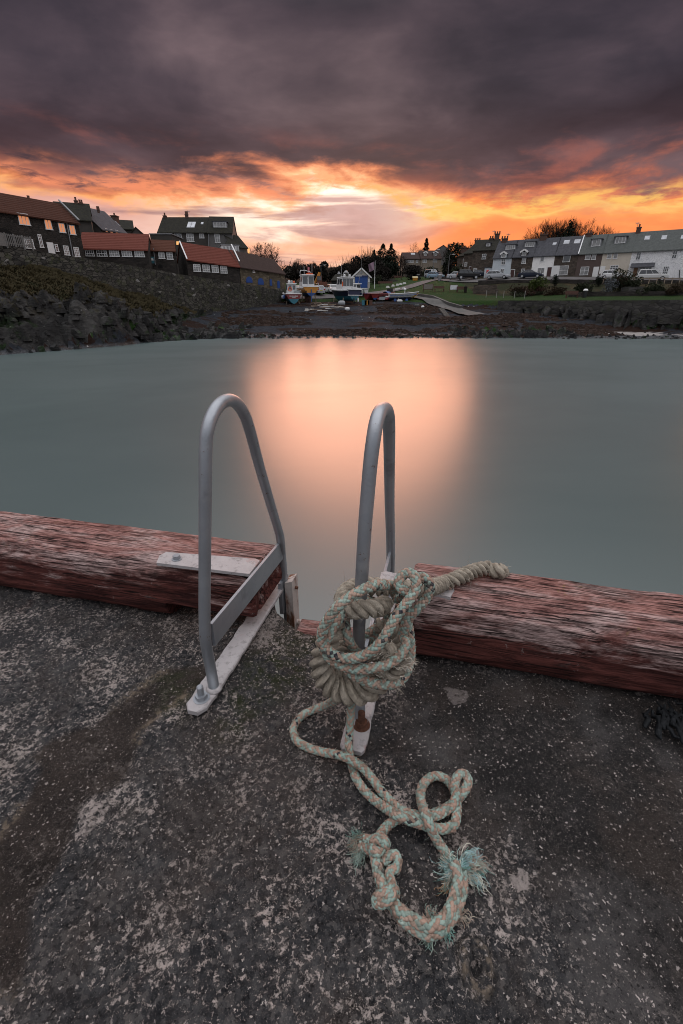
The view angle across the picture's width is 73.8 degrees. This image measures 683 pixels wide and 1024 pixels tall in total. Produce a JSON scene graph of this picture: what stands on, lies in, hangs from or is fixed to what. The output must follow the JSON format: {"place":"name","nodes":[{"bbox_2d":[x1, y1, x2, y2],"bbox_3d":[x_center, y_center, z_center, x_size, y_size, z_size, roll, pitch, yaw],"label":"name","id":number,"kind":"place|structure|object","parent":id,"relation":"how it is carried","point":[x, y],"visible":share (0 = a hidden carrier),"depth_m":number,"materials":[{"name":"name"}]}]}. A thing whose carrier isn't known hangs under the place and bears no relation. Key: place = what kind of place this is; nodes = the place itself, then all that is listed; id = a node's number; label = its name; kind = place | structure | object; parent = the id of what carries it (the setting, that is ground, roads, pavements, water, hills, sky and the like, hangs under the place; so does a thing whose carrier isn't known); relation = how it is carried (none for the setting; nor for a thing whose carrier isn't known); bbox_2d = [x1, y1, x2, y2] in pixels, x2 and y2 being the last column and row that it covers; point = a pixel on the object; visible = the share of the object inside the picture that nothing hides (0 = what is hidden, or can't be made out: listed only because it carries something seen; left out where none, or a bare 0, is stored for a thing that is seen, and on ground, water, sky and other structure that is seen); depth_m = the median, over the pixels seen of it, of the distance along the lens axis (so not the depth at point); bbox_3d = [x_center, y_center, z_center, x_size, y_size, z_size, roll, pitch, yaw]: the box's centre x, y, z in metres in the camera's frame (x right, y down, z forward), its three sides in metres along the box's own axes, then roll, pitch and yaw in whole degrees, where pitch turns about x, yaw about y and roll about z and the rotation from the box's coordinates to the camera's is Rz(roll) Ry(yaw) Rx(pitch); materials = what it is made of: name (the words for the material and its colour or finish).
{"place":"outdoors","nodes":[
{"label":"outdoors","id":0,"kind":"place"},
{"bbox_2d":[53,197,99,233],"bbox_3d":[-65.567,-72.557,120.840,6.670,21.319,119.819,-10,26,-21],"label":"gabled house","id":1,"kind":"structure","parent":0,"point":[81,210],"depth_m":73.57,"materials":[{"name":"brick"}]},
{"bbox_2d":[0,266,680,313],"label":"grass bank","id":2,"kind":"structure","parent":0,"point":[502,288],"depth_m":80.08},
{"bbox_2d":[0,193,84,257],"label":"stone house","id":3,"kind":"structure","parent":2,"relation":"on","point":[49,227],"depth_m":54.16,"materials":[{"name":"brown stone"}]},
{"bbox_2d":[17,213,30,225],"bbox_3d":[-36.403,-33.532,52.145,0.070,1.175,1.280,16,29,32],"label":"window","id":4,"kind":"structure","parent":3,"relation":"in","point":[23,220],"depth_m":52.20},
{"bbox_2d":[0,264,193,316],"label":"bank grass","id":5,"kind":"structure","parent":2,"relation":"on","point":[46,278],"depth_m":46.67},
{"bbox_2d":[90,208,126,232],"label":"slate cottage","id":6,"kind":"structure","parent":2,"relation":"on","point":[103,222],"depth_m":80.51,"materials":[{"name":"grey stone"}]},
{"bbox_2d":[0,289,220,350],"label":"shore rocks","id":7,"kind":"object","parent":2,"relation":"on","point":[59,332],"visible":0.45,"depth_m":41.04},
{"bbox_2d":[81,232,152,268],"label":"pantiled workshop","id":8,"kind":"structure","parent":2,"relation":"on","point":[126,249],"depth_m":64.22,"materials":[{"name":"red tile"}]},
{"bbox_2d":[119,220,133,233],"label":"gable cottage","id":9,"kind":"structure","parent":2,"relation":"on","point":[127,226],"depth_m":92.17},
{"bbox_2d":[0,245,275,310],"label":"harbour wall","id":10,"kind":"structure","parent":2,"relation":"on","point":[195,293],"depth_m":59.12,"materials":[{"name":"stone"}]},
{"bbox_2d":[0,232,33,249],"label":"picket fence","id":11,"kind":"object","parent":10,"relation":"on","point":[3,240],"visible":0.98,"depth_m":45.93,"materials":[{"name":"grey wood"}]},
{"bbox_2d":[150,239,177,273],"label":"red roofed cottage","id":12,"kind":"structure","parent":2,"relation":"on","point":[163,253],"depth_m":68.10,"materials":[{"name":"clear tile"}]},
{"bbox_2d":[149,233,182,273],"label":"flat roofed extension","id":13,"kind":"object","parent":2,"relation":"on","point":[164,236],"visible":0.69,"depth_m":77.65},
{"bbox_2d":[157,210,208,245],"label":"tall house","id":14,"kind":"structure","parent":2,"relation":"on","point":[188,229],"depth_m":84.82,"materials":[{"name":"grey stone"}]},
{"bbox_2d":[177,241,240,283],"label":"long red cottage","id":15,"kind":"structure","parent":2,"relation":"on","point":[207,262],"depth_m":72.65,"materials":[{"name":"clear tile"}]},
{"bbox_2d":[207,216,236,247],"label":"grey house","id":16,"kind":"structure","parent":2,"relation":"on","point":[219,228],"depth_m":84.48,"materials":[{"name":"stone"}]},
{"bbox_2d":[218,239,239,250],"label":"conservatory","id":17,"kind":"object","parent":2,"relation":"on","point":[227,245],"visible":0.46,"depth_m":81.28,"materials":[{"name":"glass"}]},
{"bbox_2d":[228,250,269,288],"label":"arched store","id":18,"kind":"structure","parent":2,"relation":"on","point":[254,270],"depth_m":76.77,"materials":[{"name":"brown tile"}]},
{"bbox_2d":[260,257,285,288],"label":"store","id":19,"kind":"structure","parent":2,"relation":"on","point":[277,274],"depth_m":79.97,"materials":[{"name":"stone"}]},
{"bbox_2d":[276,289,285,302],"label":"wall return","id":20,"kind":"object","parent":2,"relation":"on","point":[279,292],"depth_m":76.89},
{"bbox_2d":[399,252,420,272],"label":"bungalow","id":21,"kind":"object","parent":2,"relation":"on","point":[414,258],"visible":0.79,"depth_m":139.16,"materials":[{"name":"brown tile"}]},
{"bbox_2d":[419,250,441,271],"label":"dormer bungalow","id":22,"kind":"object","parent":2,"relation":"on","point":[427,257],"visible":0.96,"depth_m":138.74,"materials":[{"name":"brown tile"}]},
{"bbox_2d":[436,244,449,265],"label":"hill house","id":23,"kind":"structure","parent":2,"relation":"on","point":[442,248],"depth_m":178.84,"materials":[{"name":"brown tile"}]},
{"bbox_2d":[441,242,466,275],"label":"evergreen tree","id":24,"kind":"object","parent":2,"relation":"on","point":[456,251],"visible":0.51,"depth_m":131.06,"materials":[{"name":"green plant"}]},
{"bbox_2d":[457,246,468,268],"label":"bay house","id":25,"kind":"structure","parent":2,"relation":"on","point":[460,259],"depth_m":122.22,"materials":[{"name":"brown stone"}]},
{"bbox_2d":[463,238,480,278],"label":"stone row house","id":26,"kind":"structure","parent":2,"relation":"on","point":[468,254],"depth_m":111.82,"materials":[{"name":"stone"}]},
{"bbox_2d":[473,285,496,288],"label":"garden wall","id":27,"kind":"structure","parent":2,"relation":"on","point":[485,286],"depth_m":83.59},
{"bbox_2d":[471,231,500,277],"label":"stone end house","id":28,"kind":"structure","parent":2,"relation":"on","point":[483,253],"depth_m":102.88,"materials":[{"name":"brown stone"}]},
{"bbox_2d":[492,234,518,274],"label":"blue cottage","id":29,"kind":"structure","parent":2,"relation":"on","point":[503,254],"depth_m":94.20,"materials":[{"name":"paint"}]},
{"bbox_2d":[505,284,533,293],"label":"hedge","id":30,"kind":"object","parent":2,"relation":"on","point":[517,289],"visible":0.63,"depth_m":79.00,"materials":[{"name":"green plant"}]},
{"bbox_2d":[510,232,547,276],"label":"stone cottage","id":31,"kind":"structure","parent":2,"relation":"on","point":[522,257],"depth_m":92.15,"materials":[{"name":"stone"}]},
{"bbox_2d":[522,286,545,295],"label":"bush","id":32,"kind":"object","parent":2,"relation":"on","point":[536,290],"visible":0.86,"depth_m":76.25,"materials":[{"name":"green plant"}]},
{"bbox_2d":[528,276,549,293],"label":"bush","id":33,"kind":"object","parent":2,"relation":"on","point":[532,283],"visible":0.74,"depth_m":76.50,"materials":[{"name":"green plant"}]},
{"bbox_2d":[531,237,560,275],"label":"white cottage","id":34,"kind":"structure","parent":2,"relation":"on","point":[543,256],"depth_m":90.38,"materials":[{"name":"stone"}]},
{"bbox_2d":[524,220,580,238],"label":"bare tree","id":35,"kind":"object","parent":2,"relation":"on","point":[548,227],"visible":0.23,"depth_m":110.45,"materials":[{"name":"brown plant"}]},
{"bbox_2d":[551,235,584,275],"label":"white trimmed cottage","id":36,"kind":"structure","parent":2,"relation":"on","point":[566,256],"depth_m":88.49,"materials":[{"name":"tile"}]},
{"bbox_2d":[558,266,568,274],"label":"window","id":37,"kind":"structure","parent":36,"relation":"in","point":[563,270],"depth_m":89.05,"materials":[{"name":"white paint"}]},
{"bbox_2d":[542,216,593,237],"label":"bare tree","id":38,"kind":"object","parent":2,"relation":"on","point":[563,226],"visible":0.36,"depth_m":109.33,"materials":[{"name":"brown plant"}]},
{"bbox_2d":[561,219,574,236],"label":"evergreen tree","id":39,"kind":"object","parent":2,"relation":"on","point":[566,233],"visible":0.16,"depth_m":105.96,"materials":[{"name":"green plant"}]},
{"bbox_2d":[478,279,682,284],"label":"garden wall","id":40,"kind":"structure","parent":2,"relation":"on","point":[568,281],"depth_m":81.56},
{"bbox_2d":[573,279,596,291],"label":"shrub","id":41,"kind":"object","parent":2,"relation":"on","point":[584,285],"visible":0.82,"depth_m":72.50,"materials":[{"name":"green plant"}]},
{"bbox_2d":[575,230,607,276],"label":"brown cottage","id":42,"kind":"structure","parent":2,"relation":"on","point":[590,255],"depth_m":86.51,"materials":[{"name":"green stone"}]},
{"bbox_2d":[598,232,636,275],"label":"cream cottage","id":43,"kind":"structure","parent":2,"relation":"on","point":[617,250],"depth_m":84.20,"materials":[{"name":"paint"}]},
{"bbox_2d":[607,268,633,291],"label":"bush","id":44,"kind":"object","parent":2,"relation":"on","point":[615,276],"visible":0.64,"depth_m":71.74,"materials":[{"name":"green plant"}]},
{"bbox_2d":[621,286,643,291],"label":"garden wall","id":45,"kind":"structure","parent":2,"relation":"on","point":[632,289],"depth_m":70.33,"materials":[{"name":"stone"}]},
{"bbox_2d":[626,273,643,286],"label":"bush","id":46,"kind":"object","parent":2,"relation":"on","point":[637,283],"visible":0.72,"depth_m":70.84,"materials":[{"name":"green plant"}]},
{"bbox_2d":[602,278,682,283],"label":"post and rail fence","id":47,"kind":"object","parent":2,"relation":"on","point":[656,280],"visible":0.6,"depth_m":74.20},
{"bbox_2d":[636,281,666,294],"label":"shrub","id":48,"kind":"object","parent":2,"relation":"on","point":[658,287],"visible":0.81,"depth_m":68.37,"materials":[{"name":"green plant"}]},
{"bbox_2d":[627,223,682,277],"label":"white house","id":49,"kind":"structure","parent":2,"relation":"on","point":[661,251],"depth_m":81.24,"materials":[{"name":"paint"}]},
{"bbox_2d":[665,282,682,294],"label":"shrub","id":50,"kind":"object","parent":2,"relation":"on","point":[674,288],"visible":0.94,"depth_m":66.97,"materials":[{"name":"green plant"}]},
{"bbox_2d":[0,586,682,1023],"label":"quay","id":51,"kind":"structure","parent":0,"point":[166,856],"depth_m":1.08,"materials":[{"name":"concrete"}]},
{"bbox_2d":[0,511,281,616],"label":"timber beam","id":52,"kind":"structure","parent":51,"relation":"on","point":[111,563],"depth_m":1.84,"materials":[{"name":"wood"}]},
{"bbox_2d":[156,394,453,755],"bbox_3d":[-0.176,1.240,2.024,1.103,3.509,0.800,5,25,12],"label":"quay ladder","id":53,"kind":"object","parent":51,"relation":"attached to","point":[204,562],"visible":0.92,"depth_m":1.40,"materials":[{"name":"metal"}]},
{"bbox_2d":[297,619,352,635],"bbox_3d":[0.046,0.513,1.786,0.440,0.107,0.102,6,25,13],"label":"fender timber","id":54,"kind":"object","parent":51,"relation":"attached to","point":[306,626],"visible":0.12,"depth_m":1.80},
{"bbox_2d":[289,567,494,954],"bbox_3d":[0.128,0.467,1.074,0.367,0.561,0.663,-12,27,-25],"label":"mooring rope","id":55,"kind":"object","parent":51,"relation":"on","point":[459,873],"visible":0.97,"depth_m":1.08,"materials":[{"name":"fabric"}]},
{"bbox_2d":[410,563,682,698],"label":"timber beam","id":56,"kind":"structure","parent":51,"relation":"on","point":[623,639],"depth_m":1.46,"materials":[{"name":"wood"}]},
{"bbox_2d":[306,556,511,706],"bbox_3d":[0.298,0.496,1.469,0.918,0.832,0.267,-18,30,-34],"label":"hawser","id":57,"kind":"object","parent":56,"relation":"on","point":[337,686],"visible":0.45,"depth_m":1.18,"materials":[{"name":"fabric"}]},
{"bbox_2d":[641,699,682,744],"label":"seaweed","id":58,"kind":"object","parent":51,"relation":"on","point":[666,719],"visible":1,"depth_m":1.35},
{"bbox_2d":[0,338,682,628],"bbox_3d":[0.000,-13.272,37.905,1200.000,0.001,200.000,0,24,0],"label":"water","id":59,"kind":"structure","parent":0,"point":[558,458],"depth_m":12.64,"materials":[{"name":"liquid"}]},
{"bbox_2d":[0,301,682,354],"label":"beach","id":60,"kind":"structure","parent":0,"point":[359,317],"depth_m":61.69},
{"bbox_2d":[224,235,249,252],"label":"annex","id":61,"kind":"object","parent":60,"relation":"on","point":[237,240],"visible":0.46,"depth_m":84.84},
{"bbox_2d":[281,280,301,304],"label":"fishing boat","id":62,"kind":"object","parent":60,"relation":"on","point":[292,294],"visible":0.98,"depth_m":74.53,"materials":[{"name":"white paint"}]},
{"bbox_2d":[296,267,319,301],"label":"fishing boat","id":63,"kind":"object","parent":60,"relation":"on","point":[307,288],"visible":0.93,"depth_m":76.88,"materials":[{"name":"white paint"}]},
{"bbox_2d":[0,282,679,352],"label":"shore boulders","id":64,"kind":"object","parent":60,"relation":"on","point":[144,324],"visible":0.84,"depth_m":49.52,"materials":[{"name":"stone"}]},
{"bbox_2d":[330,271,362,303],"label":"fishing boat","id":65,"kind":"object","parent":60,"relation":"on","point":[345,289],"visible":0.98,"depth_m":76.40,"materials":[{"name":"white wood"}]},
{"bbox_2d":[200,304,625,337],"bbox_3d":[8.498,-27.346,64.272,52.164,3.854,25.390,0,24,0],"label":"cast up weed","id":66,"kind":"object","parent":60,"relation":"on","point":[584,330],"visible":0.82,"depth_m":63.19,"materials":[{"name":"plant"}]},
{"bbox_2d":[414,296,483,314],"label":"slipway","id":67,"kind":"structure","parent":60,"relation":"on","point":[436,302],"depth_m":72.12,"materials":[{"name":"concrete"}]},
{"bbox_2d":[406,291,461,307],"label":"slipway wall","id":68,"kind":"structure","parent":67,"relation":"on","point":[443,301],"depth_m":74.72,"materials":[{"name":"concrete"}]},
{"bbox_2d":[497,300,682,323],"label":"sea wall","id":69,"kind":"structure","parent":60,"relation":"on","point":[668,311],"depth_m":61.23,"materials":[{"name":"stone"}]},
{"bbox_2d":[500,305,682,329],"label":"sea rocks","id":70,"kind":"object","parent":60,"relation":"on","point":[620,319],"visible":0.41,"depth_m":60.52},
{"bbox_2d":[0,0,682,269],"label":"sky","id":71,"kind":"structure","parent":0,"point":[328,130],"materials":[{"name":"grey"}]},
{"bbox_2d":[285,267,423,283],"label":"hill","id":72,"kind":"structure","parent":0,"point":[391,279],"depth_m":120.95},
{"bbox_2d":[283,264,301,281],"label":"hedgerow","id":73,"kind":"object","parent":72,"relation":"on","point":[294,276],"visible":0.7,"depth_m":114.91,"materials":[{"name":"green plant"}]},
{"bbox_2d":[294,262,319,277],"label":"hedgerow","id":74,"kind":"object","parent":72,"relation":"on","point":[313,270],"visible":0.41,"depth_m":112.77,"materials":[{"name":"green plant"}]},
{"bbox_2d":[314,260,330,281],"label":"hedgerow","id":75,"kind":"object","parent":72,"relation":"on","point":[323,274],"visible":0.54,"depth_m":114.67,"materials":[{"name":"green plant"}]},
{"bbox_2d":[327,263,346,280],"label":"hedgerow","id":76,"kind":"object","parent":72,"relation":"on","point":[336,270],"visible":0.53,"depth_m":113.00,"materials":[{"name":"green plant"}]},
{"bbox_2d":[335,256,362,273],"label":"hedgerow","id":77,"kind":"object","parent":72,"relation":"on","point":[346,264],"visible":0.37,"depth_m":116.05,"materials":[{"name":"green plant"}]},
{"bbox_2d":[347,253,374,274],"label":"hedgerow","id":78,"kind":"object","parent":72,"relation":"on","point":[357,259],"visible":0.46,"depth_m":117.28,"materials":[{"name":"green plant"}]},
{"bbox_2d":[359,247,384,278],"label":"tree","id":79,"kind":"object","parent":72,"relation":"on","point":[377,259],"visible":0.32,"depth_m":117.35,"materials":[{"name":"green plant"}]},
{"bbox_2d":[367,262,391,280],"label":"hedgerow","id":80,"kind":"object","parent":72,"relation":"on","point":[382,272],"visible":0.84,"depth_m":111.27,"materials":[{"name":"green plant"}]},
{"bbox_2d":[373,253,399,277],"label":"thicket","id":81,"kind":"object","parent":72,"relation":"on","point":[393,266],"visible":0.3,"depth_m":123.32,"materials":[{"name":"green plant"}]},
{"bbox_2d":[376,243,399,277],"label":"conifer","id":82,"kind":"object","parent":72,"relation":"on","point":[383,247],"visible":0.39,"depth_m":123.14,"materials":[{"name":"green plant"}]},
{"bbox_2d":[384,243,398,275],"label":"conifer","id":83,"kind":"object","parent":72,"relation":"on","point":[391,250],"visible":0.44,"depth_m":125.16,"materials":[{"name":"green plant"}]},
{"bbox_2d":[395,253,409,275],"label":"bare tree","id":84,"kind":"object","parent":72,"relation":"on","point":[401,262],"visible":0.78,"depth_m":130.94,"materials":[{"name":"brown plant"}]},
{"bbox_2d":[299,272,442,298],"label":"road","id":85,"kind":"structure","parent":0,"point":[406,287],"depth_m":90.37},
{"bbox_2d":[354,271,368,296],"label":"motor boat","id":86,"kind":"object","parent":85,"relation":"on","point":[363,292],"visible":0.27,"depth_m":83.61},
{"bbox_2d":[283,277,682,305],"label":"lawn","id":87,"kind":"structure","parent":0,"point":[460,297],"depth_m":78.53,"materials":[{"name":"green plant"}]},
{"bbox_2d":[252,242,281,262],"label":"bare tree","id":88,"kind":"object","parent":87,"relation":"on","point":[265,252],"visible":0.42,"depth_m":87.42,"materials":[{"name":"brown plant"}]},
{"bbox_2d":[314,272,326,287],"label":"excavator","id":89,"kind":"object","parent":87,"relation":"on","point":[318,279],"visible":0.53,"depth_m":89.53,"materials":[{"name":"orange metal"}]},
{"bbox_2d":[331,272,352,283],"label":"black hut","id":90,"kind":"object","parent":87,"relation":"on","point":[334,279],"visible":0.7,"depth_m":100.75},
{"bbox_2d":[352,268,371,287],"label":"boathouse","id":91,"kind":"object","parent":87,"relation":"on","point":[365,278],"visible":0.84,"depth_m":97.04,"materials":[{"name":"wood"}]},
{"bbox_2d":[355,277,367,287],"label":"roller door","id":92,"kind":"structure","parent":91,"relation":"in","point":[363,280],"depth_m":97.28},
{"bbox_2d":[364,288,394,300],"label":"rowing boat","id":93,"kind":"object","parent":87,"relation":"on","point":[367,296],"visible":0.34,"depth_m":79.71,"materials":[{"name":"red wood"}]},
{"bbox_2d":[371,291,392,301],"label":"rowing boat","id":94,"kind":"object","parent":87,"relation":"on","point":[375,296],"visible":0.67,"depth_m":78.83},
{"bbox_2d":[388,292,417,300],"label":"rowing boat","id":95,"kind":"object","parent":87,"relation":"on","point":[401,296],"visible":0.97,"depth_m":77.36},
{"bbox_2d":[403,264,428,279],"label":"bush","id":96,"kind":"object","parent":87,"relation":"on","point":[411,270],"visible":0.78,"depth_m":112.89,"materials":[{"name":"green plant"}]},
{"bbox_2d":[473,289,497,293],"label":"garden wall","id":97,"kind":"structure","parent":87,"relation":"on","point":[483,291],"depth_m":81.20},
{"bbox_2d":[509,291,546,296],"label":"hedge","id":98,"kind":"object","parent":87,"relation":"on","point":[521,294],"visible":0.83,"depth_m":76.06,"materials":[{"name":"green plant"}]},
{"bbox_2d":[543,286,566,295],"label":"hedge","id":99,"kind":"object","parent":87,"relation":"on","point":[557,291],"visible":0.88,"depth_m":74.61,"materials":[{"name":"green plant"}]},
{"bbox_2d":[601,277,619,291],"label":"bush","id":100,"kind":"object","parent":87,"relation":"on","point":[609,285],"visible":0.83,"depth_m":71.18,"materials":[{"name":"green plant"}]},
{"bbox_2d":[568,290,682,296],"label":"garden wall","id":101,"kind":"structure","parent":87,"relation":"on","point":[625,293],"depth_m":69.23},
{"bbox_2d":[433,277,682,281],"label":"terrace road","id":102,"kind":"structure","parent":0,"point":[514,278],"depth_m":87.80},
{"bbox_2d":[456,269,480,279],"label":"parked car","id":103,"kind":"object","parent":102,"relation":"on","point":[465,273],"visible":0.98,"depth_m":93.34,"materials":[{"name":"black paint"}]},
{"bbox_2d":[485,271,510,278],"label":"parked car","id":104,"kind":"object","parent":102,"relation":"on","point":[493,274],"visible":1,"depth_m":89.27,"materials":[{"name":"silver metal"}]},
{"bbox_2d":[518,270,543,277],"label":"parked car","id":105,"kind":"object","parent":102,"relation":"on","point":[527,273],"visible":0.96,"depth_m":86.38,"materials":[{"name":"black paint"}]},
{"bbox_2d":[600,270,619,277],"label":"parked car","id":106,"kind":"object","parent":102,"relation":"on","point":[606,273],"visible":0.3,"depth_m":80.49,"materials":[{"name":"grey paint"}]},
{"bbox_2d":[635,269,668,279],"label":"parked car","id":107,"kind":"object","parent":102,"relation":"on","point":[649,273],"visible":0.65,"depth_m":76.16,"materials":[{"name":"grey paint"}]},
{"bbox_2d":[571,219,615,235],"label":"bare tree","id":108,"kind":"object","parent":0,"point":[578,226],"visible":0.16,"depth_m":110.77,"materials":[{"name":"brown plant"}]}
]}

